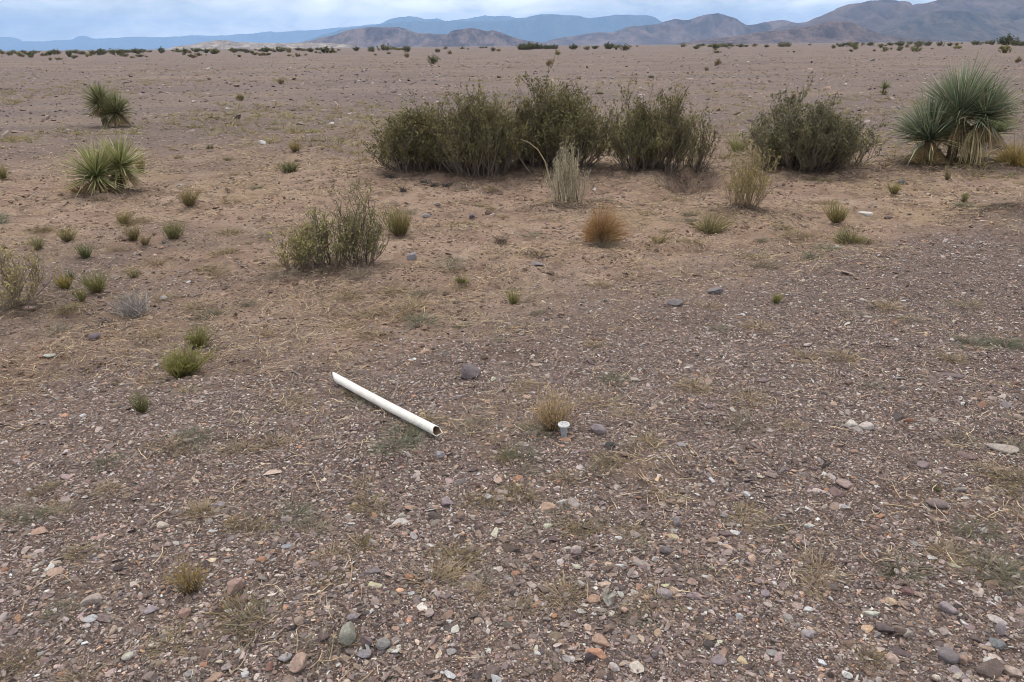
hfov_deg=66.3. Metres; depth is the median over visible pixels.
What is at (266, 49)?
desert bush
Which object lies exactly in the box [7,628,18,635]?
stone
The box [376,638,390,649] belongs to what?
stone
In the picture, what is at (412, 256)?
stone
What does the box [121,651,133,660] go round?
stone
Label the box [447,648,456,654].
stone
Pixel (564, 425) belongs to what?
pipe plug
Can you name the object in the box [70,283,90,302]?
shrublet
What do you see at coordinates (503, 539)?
stone
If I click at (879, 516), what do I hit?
stone
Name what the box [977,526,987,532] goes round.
stone
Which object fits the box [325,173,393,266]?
desert shrub
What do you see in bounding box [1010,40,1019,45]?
desert bush
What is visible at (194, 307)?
dry tuft
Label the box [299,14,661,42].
mountain
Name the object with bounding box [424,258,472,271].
dry tuft
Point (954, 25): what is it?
hill
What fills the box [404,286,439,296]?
dry tuft
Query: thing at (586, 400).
dry tuft
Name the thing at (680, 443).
stone
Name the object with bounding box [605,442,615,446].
stone
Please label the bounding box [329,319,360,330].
dry tuft
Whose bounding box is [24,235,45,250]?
shrublet
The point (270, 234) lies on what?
dry tuft
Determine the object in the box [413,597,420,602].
stone
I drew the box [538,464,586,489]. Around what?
dry tuft
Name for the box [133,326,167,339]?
dry tuft
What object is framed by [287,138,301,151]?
shrublet
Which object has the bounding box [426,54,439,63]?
desert bush
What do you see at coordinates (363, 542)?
dry tuft
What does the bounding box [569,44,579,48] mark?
desert bush
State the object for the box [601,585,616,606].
driftwood twig
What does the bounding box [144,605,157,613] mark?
stone
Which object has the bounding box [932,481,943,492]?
shrublet
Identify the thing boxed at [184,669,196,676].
stone
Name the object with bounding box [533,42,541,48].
desert bush
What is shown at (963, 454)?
stone
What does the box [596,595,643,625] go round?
dry tuft
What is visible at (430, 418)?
dry tuft
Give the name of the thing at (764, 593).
stone
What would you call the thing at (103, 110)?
yucca
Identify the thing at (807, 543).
stone
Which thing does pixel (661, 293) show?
dry tuft
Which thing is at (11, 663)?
dry tuft
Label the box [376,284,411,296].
dry tuft
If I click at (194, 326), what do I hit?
dry tuft
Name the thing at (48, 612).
dry tuft
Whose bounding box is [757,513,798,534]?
dry tuft
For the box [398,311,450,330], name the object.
dry tuft
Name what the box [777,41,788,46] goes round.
desert bush
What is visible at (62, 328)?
dry tuft
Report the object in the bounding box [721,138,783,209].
desert shrub
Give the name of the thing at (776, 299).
shrublet
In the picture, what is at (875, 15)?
hill
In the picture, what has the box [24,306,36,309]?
stone
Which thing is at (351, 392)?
dry tuft
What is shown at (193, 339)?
shrublet
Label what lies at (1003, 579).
dry tuft
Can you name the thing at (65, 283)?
shrublet
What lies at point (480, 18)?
mountain
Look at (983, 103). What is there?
yucca
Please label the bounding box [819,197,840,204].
dry tuft
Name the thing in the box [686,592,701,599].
stone
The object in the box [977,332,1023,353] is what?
dry tuft
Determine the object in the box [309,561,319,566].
stone
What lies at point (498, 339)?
dry tuft
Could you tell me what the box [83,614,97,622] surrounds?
stone
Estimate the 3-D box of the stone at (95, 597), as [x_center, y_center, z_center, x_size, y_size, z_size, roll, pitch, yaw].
[-1.297,0.794,2.417,0.065,0.026,0.036,-10,23,-24]
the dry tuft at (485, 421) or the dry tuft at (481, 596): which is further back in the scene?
the dry tuft at (485, 421)
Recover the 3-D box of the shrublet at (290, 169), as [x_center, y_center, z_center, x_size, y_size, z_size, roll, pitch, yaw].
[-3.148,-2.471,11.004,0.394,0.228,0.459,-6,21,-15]
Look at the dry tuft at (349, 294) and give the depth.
5.62 m
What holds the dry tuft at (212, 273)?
on the ground at (580, 59)
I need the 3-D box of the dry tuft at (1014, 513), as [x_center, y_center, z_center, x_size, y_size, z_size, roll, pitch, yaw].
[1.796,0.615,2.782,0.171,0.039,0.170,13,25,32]
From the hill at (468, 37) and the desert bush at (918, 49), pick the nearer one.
the desert bush at (918, 49)
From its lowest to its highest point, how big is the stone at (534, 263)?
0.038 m
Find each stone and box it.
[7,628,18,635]
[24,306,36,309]
[43,353,54,357]
[79,593,102,605]
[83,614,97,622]
[88,333,100,340]
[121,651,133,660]
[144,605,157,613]
[157,521,168,528]
[178,607,190,617]
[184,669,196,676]
[208,558,216,562]
[211,501,224,507]
[220,637,227,642]
[227,578,244,594]
[240,594,247,602]
[262,470,281,475]
[265,661,273,671]
[278,653,291,661]
[281,543,291,548]
[289,652,306,672]
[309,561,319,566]
[339,621,355,645]
[347,612,359,620]
[348,370,366,374]
[357,649,370,657]
[360,636,371,646]
[364,567,380,573]
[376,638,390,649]
[391,518,407,524]
[404,573,413,579]
[407,252,415,259]
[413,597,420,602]
[417,602,426,611]
[435,451,444,457]
[440,497,453,505]
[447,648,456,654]
[466,574,476,579]
[499,535,509,542]
[501,662,507,668]
[514,475,522,480]
[531,261,543,265]
[559,437,570,440]
[562,654,569,662]
[571,545,580,553]
[591,424,605,435]
[598,582,610,586]
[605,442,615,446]
[611,629,618,634]
[644,656,652,662]
[657,587,671,598]
[659,546,672,554]
[667,299,682,305]
[673,516,680,525]
[676,442,687,446]
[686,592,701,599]
[706,404,713,408]
[707,287,722,293]
[710,654,726,664]
[735,613,742,618]
[748,554,755,562]
[761,589,768,596]
[766,649,776,655]
[801,540,809,546]
[801,629,814,637]
[818,659,826,665]
[829,487,844,496]
[836,478,852,488]
[839,504,849,508]
[842,670,852,678]
[845,419,856,426]
[858,211,872,216]
[858,421,873,429]
[875,622,894,632]
[876,514,883,518]
[885,653,898,663]
[886,597,897,604]
[887,644,911,656]
[900,586,913,594]
[903,418,913,422]
[903,628,912,636]
[909,540,919,546]
[917,461,929,467]
[925,498,947,508]
[937,372,965,377]
[938,647,959,664]
[939,601,958,614]
[949,665,967,678]
[957,450,976,458]
[959,655,967,663]
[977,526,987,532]
[985,443,1018,453]
[988,614,1007,624]
[989,637,1005,649]
[995,621,1005,634]
[1003,665,1022,677]
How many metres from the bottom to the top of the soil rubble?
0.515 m
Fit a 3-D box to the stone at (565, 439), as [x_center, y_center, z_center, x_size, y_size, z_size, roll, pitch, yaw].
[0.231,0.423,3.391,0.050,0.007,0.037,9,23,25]
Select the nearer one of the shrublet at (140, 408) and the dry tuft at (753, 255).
the shrublet at (140, 408)
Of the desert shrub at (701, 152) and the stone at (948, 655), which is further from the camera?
the desert shrub at (701, 152)
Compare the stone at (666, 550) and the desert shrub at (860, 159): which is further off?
the desert shrub at (860, 159)
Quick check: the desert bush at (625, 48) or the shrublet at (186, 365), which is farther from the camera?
the desert bush at (625, 48)
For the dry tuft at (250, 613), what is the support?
on the ground at (580, 59)
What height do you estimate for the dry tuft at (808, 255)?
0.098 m
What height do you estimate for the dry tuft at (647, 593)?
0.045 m
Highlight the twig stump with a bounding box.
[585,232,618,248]
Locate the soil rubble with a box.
[0,120,1023,676]
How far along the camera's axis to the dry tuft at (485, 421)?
3.51 m
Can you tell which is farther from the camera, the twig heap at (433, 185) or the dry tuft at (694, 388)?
the twig heap at (433, 185)
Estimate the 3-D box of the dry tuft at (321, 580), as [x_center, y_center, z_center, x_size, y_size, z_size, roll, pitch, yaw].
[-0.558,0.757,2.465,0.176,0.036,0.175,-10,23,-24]
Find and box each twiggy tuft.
[158,553,210,603]
[529,383,595,435]
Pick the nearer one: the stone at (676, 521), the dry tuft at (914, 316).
the stone at (676, 521)
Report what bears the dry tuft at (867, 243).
on the ground at (580, 59)
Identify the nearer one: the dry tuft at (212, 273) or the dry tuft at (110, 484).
the dry tuft at (110, 484)
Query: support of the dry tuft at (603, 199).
on the ground at (580, 59)
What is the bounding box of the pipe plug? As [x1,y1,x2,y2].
[558,421,569,437]
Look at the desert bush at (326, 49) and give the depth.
239.59 m
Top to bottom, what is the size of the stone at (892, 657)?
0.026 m
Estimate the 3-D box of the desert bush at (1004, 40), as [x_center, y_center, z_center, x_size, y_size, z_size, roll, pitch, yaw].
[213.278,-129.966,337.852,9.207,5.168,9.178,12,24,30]
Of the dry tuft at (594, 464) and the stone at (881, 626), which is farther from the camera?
the dry tuft at (594, 464)
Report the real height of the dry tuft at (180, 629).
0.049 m
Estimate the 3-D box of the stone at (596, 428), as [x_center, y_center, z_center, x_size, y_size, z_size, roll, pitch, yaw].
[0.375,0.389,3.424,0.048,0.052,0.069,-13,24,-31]
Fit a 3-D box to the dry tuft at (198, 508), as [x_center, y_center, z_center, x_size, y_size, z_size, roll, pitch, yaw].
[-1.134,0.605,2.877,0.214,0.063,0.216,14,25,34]
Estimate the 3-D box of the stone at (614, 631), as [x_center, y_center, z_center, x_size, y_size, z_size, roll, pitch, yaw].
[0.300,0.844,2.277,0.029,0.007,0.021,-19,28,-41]
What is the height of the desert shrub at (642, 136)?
1.229 m
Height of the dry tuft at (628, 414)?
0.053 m
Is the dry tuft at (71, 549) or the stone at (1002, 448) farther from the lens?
the stone at (1002, 448)
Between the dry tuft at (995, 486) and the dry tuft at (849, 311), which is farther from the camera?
the dry tuft at (849, 311)
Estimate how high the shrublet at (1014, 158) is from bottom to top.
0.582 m
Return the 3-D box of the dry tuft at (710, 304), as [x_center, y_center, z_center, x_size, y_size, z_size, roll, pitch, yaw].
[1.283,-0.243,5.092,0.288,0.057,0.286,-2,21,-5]
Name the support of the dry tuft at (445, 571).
on the ground at (580, 59)
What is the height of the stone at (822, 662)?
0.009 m
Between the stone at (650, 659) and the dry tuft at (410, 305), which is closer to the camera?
the stone at (650, 659)
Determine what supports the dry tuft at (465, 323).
on the ground at (580, 59)
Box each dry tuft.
[0,210,13,219]
[0,216,14,223]
[0,498,53,522]
[0,641,45,681]
[6,505,56,529]
[18,223,57,233]
[18,479,67,500]
[30,592,84,629]
[32,322,84,339]
[32,495,75,515]
[39,499,90,525]
[43,301,96,316]
[51,653,112,681]
[58,538,105,564]
[79,476,132,508]
[83,196,115,202]
[88,448,133,474]
[105,245,126,252]
[111,214,144,225]
[130,431,203,461]
[133,256,172,266]
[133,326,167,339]
[133,620,211,674]
[134,217,158,223]
[143,292,180,304]
[160,607,190,626]
[167,438,215,461]
[170,422,216,446]
[171,295,220,314]
[171,383,208,396]
[176,496,232,524]
[177,492,220,524]
[184,322,208,329]
[187,304,230,323]
[193,262,236,274]
[194,579,281,650]
[199,267,232,278]
[204,224,246,234]
[205,244,245,259]
[205,435,261,459]
[210,590,289,650]
[215,156,236,160]
[215,509,278,537]
[216,196,245,203]
[216,228,241,236]
[236,299,262,308]
[244,430,292,451]
[252,266,304,281]
[254,230,287,238]
[258,328,280,338]
[259,259,289,269]
[263,497,321,536]
[273,391,314,411]
[288,615,367,678]
[290,218,327,228]
[291,514,342,539]
[303,541,357,569]
[311,565,357,593]
[324,285,370,302]
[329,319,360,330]
[333,528,380,552]
[334,385,379,400]
[339,267,382,281]
[340,472,375,492]
[341,390,388,408]
[344,491,403,522]
[348,303,390,319]
[349,327,389,342]
[362,429,426,459]
[369,419,430,447]
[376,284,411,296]
[387,295,437,315]
[388,308,416,320]
[390,207,420,214]
[395,546,477,607]
[396,407,452,436]
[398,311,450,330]
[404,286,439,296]
[413,546,443,556]
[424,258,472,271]
[428,535,494,577]
[439,218,478,225]
[440,254,468,262]
[449,283,469,291]
[449,321,472,329]
[450,484,510,513]
[453,414,495,435]
[454,580,495,611]
[458,563,508,600]
[480,183,500,190]
[482,443,527,465]
[483,205,499,210]
[488,335,511,341]
[488,432,504,444]
[489,445,519,461]
[494,438,542,464]
[494,478,547,509]
[496,587,541,621]
[497,456,541,482]
[506,376,543,394]
[506,511,565,544]
[507,418,550,442]
[511,230,549,239]
[517,292,548,303]
[518,247,556,257]
[525,305,550,316]
[525,571,597,619]
[528,652,565,678]
[535,492,589,525]
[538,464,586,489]
[543,510,605,546]
[575,453,624,477]
[576,389,629,408]
[578,337,605,349]
[580,275,614,290]
[580,511,632,536]
[590,196,616,202]
[590,448,625,471]
[591,368,637,387]
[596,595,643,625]
[603,403,652,425]
[615,518,650,540]
[616,530,657,559]
[617,579,690,625]
[618,430,672,454]
[619,603,660,634]
[635,209,660,216]
[650,486,692,509]
[658,227,675,232]
[658,287,676,296]
[668,557,722,585]
[669,197,689,201]
[669,372,725,396]
[672,235,707,245]
[674,207,704,217]
[694,299,726,310]
[701,324,734,333]
[710,405,771,435]
[717,513,766,537]
[724,385,783,411]
[724,500,772,527]
[734,318,781,332]
[738,249,773,260]
[747,255,785,267]
[750,235,783,243]
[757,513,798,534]
[766,221,796,231]
[776,225,822,238]
[777,416,809,432]
[786,346,825,363]
[788,563,846,606]
[792,549,860,589]
[798,174,824,180]
[798,249,827,259]
[807,244,844,251]
[817,346,863,364]
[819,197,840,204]
[830,305,872,319]
[842,637,896,674]
[859,236,877,244]
[862,378,887,388]
[865,298,906,313]
[867,547,940,595]
[895,311,932,325]
[908,533,990,576]
[928,348,971,365]
[933,426,985,451]
[938,297,997,312]
[938,332,1006,351]
[940,537,1023,596]
[942,545,1023,596]
[944,512,1016,545]
[948,200,980,207]
[951,454,1004,482]
[963,553,1023,604]
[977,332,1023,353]
[981,463,1023,486]
[982,436,1023,455]
[990,478,1023,498]
[997,505,1023,524]
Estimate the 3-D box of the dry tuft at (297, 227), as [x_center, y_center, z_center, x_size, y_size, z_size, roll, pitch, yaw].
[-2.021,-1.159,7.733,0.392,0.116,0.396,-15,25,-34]
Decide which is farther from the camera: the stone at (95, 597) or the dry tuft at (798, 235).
the dry tuft at (798, 235)
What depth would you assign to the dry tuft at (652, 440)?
3.30 m
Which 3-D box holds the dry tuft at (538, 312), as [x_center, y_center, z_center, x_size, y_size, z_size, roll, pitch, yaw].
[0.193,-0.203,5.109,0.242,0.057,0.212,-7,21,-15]
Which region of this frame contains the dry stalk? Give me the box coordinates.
[521,139,550,184]
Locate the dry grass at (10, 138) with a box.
[0,56,1023,177]
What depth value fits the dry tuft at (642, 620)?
2.32 m
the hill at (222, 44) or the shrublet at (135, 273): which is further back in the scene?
the hill at (222, 44)
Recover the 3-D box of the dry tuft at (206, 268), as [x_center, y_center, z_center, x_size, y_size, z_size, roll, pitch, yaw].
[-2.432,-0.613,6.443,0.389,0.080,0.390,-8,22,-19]
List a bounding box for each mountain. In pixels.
[0,24,376,50]
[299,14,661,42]
[377,15,515,24]
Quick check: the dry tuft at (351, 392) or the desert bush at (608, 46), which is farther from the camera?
the desert bush at (608, 46)
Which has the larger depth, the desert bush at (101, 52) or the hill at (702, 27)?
the hill at (702, 27)
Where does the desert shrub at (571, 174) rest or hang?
on the ground at (580, 59)
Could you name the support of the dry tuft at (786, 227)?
on the ground at (580, 59)
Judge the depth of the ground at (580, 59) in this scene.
4.90 m
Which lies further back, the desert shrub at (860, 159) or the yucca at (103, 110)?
the yucca at (103, 110)
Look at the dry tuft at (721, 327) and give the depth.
4.68 m
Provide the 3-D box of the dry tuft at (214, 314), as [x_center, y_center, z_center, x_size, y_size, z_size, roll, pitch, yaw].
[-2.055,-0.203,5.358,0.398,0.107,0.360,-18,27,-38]
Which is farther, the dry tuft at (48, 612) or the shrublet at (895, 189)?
the shrublet at (895, 189)
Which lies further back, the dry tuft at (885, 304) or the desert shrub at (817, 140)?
the desert shrub at (817, 140)
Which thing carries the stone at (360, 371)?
on the ground at (580, 59)
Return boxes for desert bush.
[96,49,105,54]
[108,48,124,54]
[131,47,141,52]
[157,46,164,52]
[209,49,218,53]
[234,93,243,100]
[261,46,269,51]
[273,45,286,51]
[318,46,334,52]
[377,43,390,50]
[401,44,410,51]
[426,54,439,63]
[519,43,529,49]
[526,41,534,49]
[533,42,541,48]
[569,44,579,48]
[603,42,613,48]
[618,43,631,50]
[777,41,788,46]
[910,45,921,51]
[914,40,923,46]
[996,33,1019,44]
[998,43,1011,52]
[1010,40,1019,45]
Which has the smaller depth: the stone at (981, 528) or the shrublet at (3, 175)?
the stone at (981, 528)
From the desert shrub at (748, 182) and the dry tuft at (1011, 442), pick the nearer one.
the dry tuft at (1011, 442)
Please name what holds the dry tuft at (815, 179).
on the ground at (580, 59)
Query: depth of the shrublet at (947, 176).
9.95 m
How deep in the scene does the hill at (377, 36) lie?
5903.01 m
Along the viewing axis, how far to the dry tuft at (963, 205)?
8.44 m
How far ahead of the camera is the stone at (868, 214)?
8.22 m
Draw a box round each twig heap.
[382,172,397,177]
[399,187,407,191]
[429,181,438,186]
[440,181,453,186]
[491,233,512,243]
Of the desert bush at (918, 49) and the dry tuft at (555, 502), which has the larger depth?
the desert bush at (918, 49)
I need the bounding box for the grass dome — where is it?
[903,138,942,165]
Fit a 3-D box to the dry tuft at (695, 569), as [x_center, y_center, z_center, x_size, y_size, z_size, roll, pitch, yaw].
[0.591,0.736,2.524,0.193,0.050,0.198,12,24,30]
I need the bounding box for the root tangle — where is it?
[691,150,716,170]
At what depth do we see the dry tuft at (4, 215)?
8.35 m
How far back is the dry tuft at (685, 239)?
7.05 m
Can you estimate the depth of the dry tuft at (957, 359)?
4.17 m
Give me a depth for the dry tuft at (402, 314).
5.18 m
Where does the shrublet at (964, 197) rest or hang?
on the ground at (580, 59)
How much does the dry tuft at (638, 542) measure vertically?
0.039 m
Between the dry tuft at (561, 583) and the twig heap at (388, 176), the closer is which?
the dry tuft at (561, 583)
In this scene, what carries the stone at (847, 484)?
on the ground at (580, 59)
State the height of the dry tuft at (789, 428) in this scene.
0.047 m
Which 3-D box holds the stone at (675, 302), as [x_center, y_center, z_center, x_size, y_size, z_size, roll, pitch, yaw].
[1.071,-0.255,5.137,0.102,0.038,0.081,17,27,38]
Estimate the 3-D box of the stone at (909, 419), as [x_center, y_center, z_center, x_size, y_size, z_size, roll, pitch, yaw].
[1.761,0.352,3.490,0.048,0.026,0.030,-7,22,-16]
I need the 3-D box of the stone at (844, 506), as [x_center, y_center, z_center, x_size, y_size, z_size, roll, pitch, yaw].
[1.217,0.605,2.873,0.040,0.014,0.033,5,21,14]
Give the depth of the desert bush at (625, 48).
241.76 m
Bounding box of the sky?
[0,0,935,40]
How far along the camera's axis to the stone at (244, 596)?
2.40 m
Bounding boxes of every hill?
[165,40,355,49]
[300,27,446,47]
[414,28,546,46]
[543,13,793,45]
[675,21,969,44]
[769,0,1023,31]
[876,6,1023,41]
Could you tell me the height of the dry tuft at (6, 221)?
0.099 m
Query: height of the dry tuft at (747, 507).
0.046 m
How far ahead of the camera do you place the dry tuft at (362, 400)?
3.76 m
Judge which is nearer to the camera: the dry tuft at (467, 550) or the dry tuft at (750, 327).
the dry tuft at (467, 550)
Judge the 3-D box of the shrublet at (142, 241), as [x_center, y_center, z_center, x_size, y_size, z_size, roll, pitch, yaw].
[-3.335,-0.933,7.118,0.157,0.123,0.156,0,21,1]
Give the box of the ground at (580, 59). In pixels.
[0,41,1023,681]
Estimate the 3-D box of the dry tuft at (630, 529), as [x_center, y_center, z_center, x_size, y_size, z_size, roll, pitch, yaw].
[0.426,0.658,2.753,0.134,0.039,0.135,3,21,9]
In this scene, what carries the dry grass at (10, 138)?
on the ground at (580, 59)
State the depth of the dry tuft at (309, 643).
2.22 m
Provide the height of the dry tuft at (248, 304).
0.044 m
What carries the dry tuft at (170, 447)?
on the ground at (580, 59)
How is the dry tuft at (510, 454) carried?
on the ground at (580, 59)
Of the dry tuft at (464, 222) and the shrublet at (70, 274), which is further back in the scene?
the dry tuft at (464, 222)
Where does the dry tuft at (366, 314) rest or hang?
on the ground at (580, 59)
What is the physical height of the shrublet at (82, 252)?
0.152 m
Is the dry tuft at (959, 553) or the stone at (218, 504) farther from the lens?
the stone at (218, 504)
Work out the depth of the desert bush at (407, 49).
224.20 m
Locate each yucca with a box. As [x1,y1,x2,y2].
[54,131,161,199]
[78,78,139,126]
[876,47,1023,164]
[877,79,894,93]
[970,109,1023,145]
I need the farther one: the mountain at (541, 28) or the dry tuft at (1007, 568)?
the mountain at (541, 28)
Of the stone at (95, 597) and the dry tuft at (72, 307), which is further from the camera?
the dry tuft at (72, 307)
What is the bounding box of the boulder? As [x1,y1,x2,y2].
[461,364,480,378]
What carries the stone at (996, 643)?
on the ground at (580, 59)
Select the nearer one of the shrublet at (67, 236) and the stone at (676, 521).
the stone at (676, 521)
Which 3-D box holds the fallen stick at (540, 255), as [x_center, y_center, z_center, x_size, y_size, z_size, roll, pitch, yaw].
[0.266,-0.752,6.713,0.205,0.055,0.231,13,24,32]
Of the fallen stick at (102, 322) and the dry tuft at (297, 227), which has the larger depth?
the dry tuft at (297, 227)
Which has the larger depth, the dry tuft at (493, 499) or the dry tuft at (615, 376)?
the dry tuft at (615, 376)
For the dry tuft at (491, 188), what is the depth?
9.60 m
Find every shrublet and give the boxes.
[0,163,8,180]
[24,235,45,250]
[50,270,75,288]
[53,221,80,241]
[63,268,75,278]
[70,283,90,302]
[73,241,93,258]
[73,269,108,296]
[115,209,135,223]
[118,223,142,241]
[123,266,141,279]
[126,388,151,413]
[134,153,145,171]
[137,231,153,244]
[158,340,223,378]
[160,216,188,239]
[177,183,205,207]
[183,323,217,349]
[273,159,300,173]
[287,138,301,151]
[377,202,414,236]
[451,272,472,284]
[503,288,521,303]
[577,200,633,244]
[650,230,673,243]
[690,203,742,233]
[722,130,751,152]
[771,291,784,304]
[819,199,853,223]
[825,223,869,244]
[887,180,904,194]
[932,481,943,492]
[943,164,951,179]
[961,191,969,202]
[990,133,1023,167]
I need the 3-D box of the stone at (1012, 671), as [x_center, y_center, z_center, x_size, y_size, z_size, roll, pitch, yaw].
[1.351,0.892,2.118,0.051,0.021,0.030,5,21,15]
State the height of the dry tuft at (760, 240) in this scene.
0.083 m
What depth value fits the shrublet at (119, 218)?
8.04 m
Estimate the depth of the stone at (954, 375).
3.99 m
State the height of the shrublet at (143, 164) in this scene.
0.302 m
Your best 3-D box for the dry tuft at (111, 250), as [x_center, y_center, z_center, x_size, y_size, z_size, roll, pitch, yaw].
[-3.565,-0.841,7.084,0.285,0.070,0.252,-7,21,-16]
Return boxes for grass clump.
[59,178,88,193]
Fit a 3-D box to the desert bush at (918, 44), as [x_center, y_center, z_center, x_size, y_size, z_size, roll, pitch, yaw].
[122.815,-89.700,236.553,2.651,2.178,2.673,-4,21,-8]
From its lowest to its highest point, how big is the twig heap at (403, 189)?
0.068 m
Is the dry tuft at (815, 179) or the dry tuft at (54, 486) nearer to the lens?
the dry tuft at (54, 486)
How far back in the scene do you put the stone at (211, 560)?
2.61 m
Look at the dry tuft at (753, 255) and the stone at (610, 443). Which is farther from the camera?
the dry tuft at (753, 255)
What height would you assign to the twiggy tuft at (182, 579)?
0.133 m
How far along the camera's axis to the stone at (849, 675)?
2.12 m
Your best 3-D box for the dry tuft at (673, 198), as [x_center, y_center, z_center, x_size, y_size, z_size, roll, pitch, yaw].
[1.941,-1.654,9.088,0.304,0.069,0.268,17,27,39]
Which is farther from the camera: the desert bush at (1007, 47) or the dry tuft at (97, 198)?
the desert bush at (1007, 47)
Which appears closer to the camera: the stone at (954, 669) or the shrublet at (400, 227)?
the stone at (954, 669)
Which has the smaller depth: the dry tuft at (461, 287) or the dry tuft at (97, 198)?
the dry tuft at (461, 287)
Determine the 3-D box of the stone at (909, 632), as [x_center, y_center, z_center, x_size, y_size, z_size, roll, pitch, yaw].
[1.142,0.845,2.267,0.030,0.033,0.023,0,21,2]
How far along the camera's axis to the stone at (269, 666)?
2.15 m
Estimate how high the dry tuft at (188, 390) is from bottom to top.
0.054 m
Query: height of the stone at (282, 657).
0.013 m
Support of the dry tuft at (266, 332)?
on the ground at (580, 59)
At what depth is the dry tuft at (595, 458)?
3.18 m
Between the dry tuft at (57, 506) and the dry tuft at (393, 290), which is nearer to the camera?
the dry tuft at (57, 506)
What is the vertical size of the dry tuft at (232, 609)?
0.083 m
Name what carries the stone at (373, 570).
on the ground at (580, 59)
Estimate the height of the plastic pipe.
0.059 m
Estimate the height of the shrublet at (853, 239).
0.225 m
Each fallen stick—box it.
[88,319,111,328]
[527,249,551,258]
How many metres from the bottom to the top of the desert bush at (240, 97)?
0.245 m
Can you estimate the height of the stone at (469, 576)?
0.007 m
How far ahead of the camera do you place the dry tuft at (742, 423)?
3.49 m
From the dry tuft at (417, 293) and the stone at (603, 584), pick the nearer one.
the stone at (603, 584)
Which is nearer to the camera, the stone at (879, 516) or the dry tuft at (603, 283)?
the stone at (879, 516)
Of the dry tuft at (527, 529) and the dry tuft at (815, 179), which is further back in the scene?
the dry tuft at (815, 179)
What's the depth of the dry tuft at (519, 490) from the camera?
2.97 m
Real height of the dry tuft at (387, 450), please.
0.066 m
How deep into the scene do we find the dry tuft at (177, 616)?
2.34 m
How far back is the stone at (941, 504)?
2.83 m
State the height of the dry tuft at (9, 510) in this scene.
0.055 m
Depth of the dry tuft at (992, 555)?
2.55 m
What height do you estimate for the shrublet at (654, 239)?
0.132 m
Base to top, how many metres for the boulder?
0.084 m
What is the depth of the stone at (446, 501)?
2.91 m
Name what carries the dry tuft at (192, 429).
on the ground at (580, 59)
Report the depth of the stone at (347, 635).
2.22 m
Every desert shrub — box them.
[0,244,61,307]
[267,222,316,273]
[278,203,373,270]
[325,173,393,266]
[361,90,453,173]
[422,74,530,177]
[484,50,623,172]
[544,136,590,202]
[599,74,705,172]
[676,102,720,172]
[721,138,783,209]
[739,71,892,173]
[849,122,885,165]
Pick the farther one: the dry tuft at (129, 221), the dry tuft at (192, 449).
the dry tuft at (129, 221)
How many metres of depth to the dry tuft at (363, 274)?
6.04 m
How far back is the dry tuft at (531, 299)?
5.44 m
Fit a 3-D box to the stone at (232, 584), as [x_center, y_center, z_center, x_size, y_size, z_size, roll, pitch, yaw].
[-0.872,0.770,2.461,0.042,0.044,0.065,15,26,35]
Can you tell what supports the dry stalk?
on the ground at (580, 59)
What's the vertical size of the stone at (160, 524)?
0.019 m
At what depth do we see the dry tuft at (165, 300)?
5.76 m
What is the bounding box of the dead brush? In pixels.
[102,287,164,317]
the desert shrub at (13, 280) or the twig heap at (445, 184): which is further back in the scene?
the twig heap at (445, 184)
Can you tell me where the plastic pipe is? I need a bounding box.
[332,372,442,435]
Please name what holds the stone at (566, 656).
on the ground at (580, 59)
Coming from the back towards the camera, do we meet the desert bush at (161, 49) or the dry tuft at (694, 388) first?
the desert bush at (161, 49)
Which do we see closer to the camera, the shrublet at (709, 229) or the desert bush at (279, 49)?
the shrublet at (709, 229)
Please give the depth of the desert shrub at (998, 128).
12.85 m
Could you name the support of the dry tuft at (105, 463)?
on the ground at (580, 59)
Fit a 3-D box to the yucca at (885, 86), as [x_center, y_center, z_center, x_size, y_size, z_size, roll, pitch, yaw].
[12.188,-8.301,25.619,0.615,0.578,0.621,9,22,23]
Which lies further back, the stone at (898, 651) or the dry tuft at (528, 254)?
the dry tuft at (528, 254)
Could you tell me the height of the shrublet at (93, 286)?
0.190 m
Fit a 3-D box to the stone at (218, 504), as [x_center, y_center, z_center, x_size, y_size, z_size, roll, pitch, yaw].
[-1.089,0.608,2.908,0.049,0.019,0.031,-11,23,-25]
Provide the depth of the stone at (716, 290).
5.36 m
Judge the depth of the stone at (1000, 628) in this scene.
2.25 m
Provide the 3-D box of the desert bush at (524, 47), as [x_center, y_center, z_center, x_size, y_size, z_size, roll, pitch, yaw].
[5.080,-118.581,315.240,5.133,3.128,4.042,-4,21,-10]
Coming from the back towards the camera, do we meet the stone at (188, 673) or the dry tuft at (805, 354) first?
the dry tuft at (805, 354)
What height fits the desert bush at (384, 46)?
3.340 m
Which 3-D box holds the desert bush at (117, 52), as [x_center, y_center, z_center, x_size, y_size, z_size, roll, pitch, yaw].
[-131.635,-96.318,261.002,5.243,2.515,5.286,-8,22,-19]
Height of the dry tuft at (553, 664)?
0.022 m

